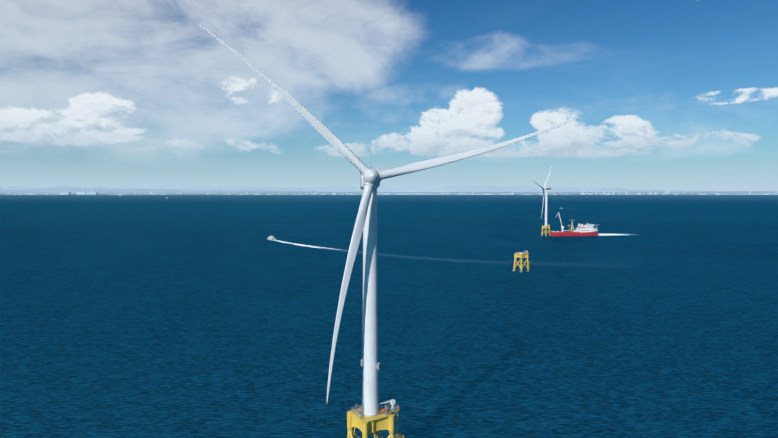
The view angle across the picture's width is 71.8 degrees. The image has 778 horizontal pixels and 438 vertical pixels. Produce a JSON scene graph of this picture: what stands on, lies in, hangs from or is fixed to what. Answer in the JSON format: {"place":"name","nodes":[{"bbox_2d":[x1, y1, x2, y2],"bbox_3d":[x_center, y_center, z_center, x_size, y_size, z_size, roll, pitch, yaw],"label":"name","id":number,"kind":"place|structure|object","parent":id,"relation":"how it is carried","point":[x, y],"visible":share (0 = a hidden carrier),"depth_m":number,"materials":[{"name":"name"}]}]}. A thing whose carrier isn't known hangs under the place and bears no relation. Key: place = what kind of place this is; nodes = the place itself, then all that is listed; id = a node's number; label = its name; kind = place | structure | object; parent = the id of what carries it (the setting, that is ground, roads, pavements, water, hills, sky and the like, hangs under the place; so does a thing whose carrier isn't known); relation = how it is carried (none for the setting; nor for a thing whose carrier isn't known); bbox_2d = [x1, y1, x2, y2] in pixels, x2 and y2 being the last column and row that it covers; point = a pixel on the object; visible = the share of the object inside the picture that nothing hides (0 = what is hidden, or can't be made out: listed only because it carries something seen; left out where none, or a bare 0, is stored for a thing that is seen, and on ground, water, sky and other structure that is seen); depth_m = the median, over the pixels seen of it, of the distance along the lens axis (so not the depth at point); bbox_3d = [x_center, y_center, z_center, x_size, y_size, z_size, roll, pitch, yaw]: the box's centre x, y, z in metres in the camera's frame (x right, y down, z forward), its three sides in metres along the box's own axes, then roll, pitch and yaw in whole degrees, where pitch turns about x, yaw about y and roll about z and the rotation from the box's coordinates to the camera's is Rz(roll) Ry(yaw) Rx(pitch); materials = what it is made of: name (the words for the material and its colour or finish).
{"place":"outdoors","nodes":[
{"label":"outdoors","id":0,"kind":"place"},
{"bbox_2d":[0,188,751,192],"bbox_3d":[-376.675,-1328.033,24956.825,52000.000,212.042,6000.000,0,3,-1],"label":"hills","id":1,"kind":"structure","parent":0,"point":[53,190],"depth_m":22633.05,"materials":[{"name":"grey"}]},
{"bbox_2d":[0,184,776,195],"bbox_3d":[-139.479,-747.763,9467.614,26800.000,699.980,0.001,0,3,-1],"label":"marine haze","id":2,"kind":"object","parent":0,"point":[353,189],"depth_m":9476.86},
{"bbox_2d":[0,195,777,437],"bbox_3d":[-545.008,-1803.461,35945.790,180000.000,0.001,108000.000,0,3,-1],"label":"sea","id":3,"kind":"structure","parent":0,"point":[170,316],"depth_m":449.92,"materials":[{"name":"blue liquid"}]},
{"bbox_2d":[347,399,403,437],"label":"jacket","id":4,"kind":"object","parent":3,"relation":"in","point":[375,424],"visible":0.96,"depth_m":197.39,"materials":[{"name":"yellow metal"}]},
{"bbox_2d":[196,22,577,415],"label":"turbine","id":5,"kind":"object","parent":4,"relation":"on","point":[366,218],"visible":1,"depth_m":191.37,"materials":[{"name":"white metal"}]},
{"bbox_2d":[272,240,593,264],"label":"boat wake","id":6,"kind":"object","parent":3,"relation":"on","point":[329,248],"visible":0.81,"depth_m":1011.53,"materials":[{"name":"liquid"}]},
{"bbox_2d":[513,251,529,271],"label":"turbine foundation","id":7,"kind":"object","parent":3,"relation":"in","point":[521,255],"visible":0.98,"depth_m":701.59,"materials":[{"name":"yellow metal"}]},
{"bbox_2d":[541,225,550,235],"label":"jacket","id":8,"kind":"object","parent":3,"relation":"in","point":[546,227],"visible":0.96,"depth_m":1244.52,"materials":[{"name":"yellow metal"}]},
{"bbox_2d":[536,166,551,225],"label":"turbine","id":9,"kind":"object","parent":8,"relation":"on","point":[546,189],"visible":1,"depth_m":1241.19,"materials":[{"name":"white metal"}]},
{"bbox_2d":[548,212,599,235],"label":"ship","id":10,"kind":"object","parent":3,"relation":"in","point":[587,229],"visible":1,"depth_m":1247.12,"materials":[{"name":"red metal"}]},
{"bbox_2d":[598,233,632,235],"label":"ship wake","id":11,"kind":"object","parent":3,"relation":"on","point":[605,234],"visible":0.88,"depth_m":1287.08,"materials":[{"name":"liquid"}]},
{"bbox_2d":[0,184,777,191],"bbox_3d":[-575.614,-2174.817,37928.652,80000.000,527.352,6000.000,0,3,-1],"label":"hills","id":12,"kind":"structure","parent":0,"point":[452,188],"depth_m":35777.37,"materials":[{"name":"grey"}]},
{"bbox_2d":[0,186,777,194],"bbox_3d":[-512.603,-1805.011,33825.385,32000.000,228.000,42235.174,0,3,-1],"label":"coast","id":13,"kind":"structure","parent":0,"point":[78,193],"depth_m":13694.63},
{"bbox_2d":[0,192,777,193],"bbox_3d":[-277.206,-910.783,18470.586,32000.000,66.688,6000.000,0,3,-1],"label":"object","id":14,"kind":"structure","parent":0,"point":[415,192],"depth_m":16439.74,"materials":[{"name":"grey"}]},
{"bbox_2d":[0,0,777,190],"label":"sky","id":15,"kind":"structure","parent":0,"point":[663,94],"materials":[{"name":"blue"}]},
{"bbox_2d":[149,190,668,194],"bbox_3d":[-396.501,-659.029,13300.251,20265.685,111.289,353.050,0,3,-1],"label":"onshore turbines","id":16,"kind":"object","parent":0,"point":[150,192],"depth_m":13309.50,"materials":[{"name":"white"}]}
]}

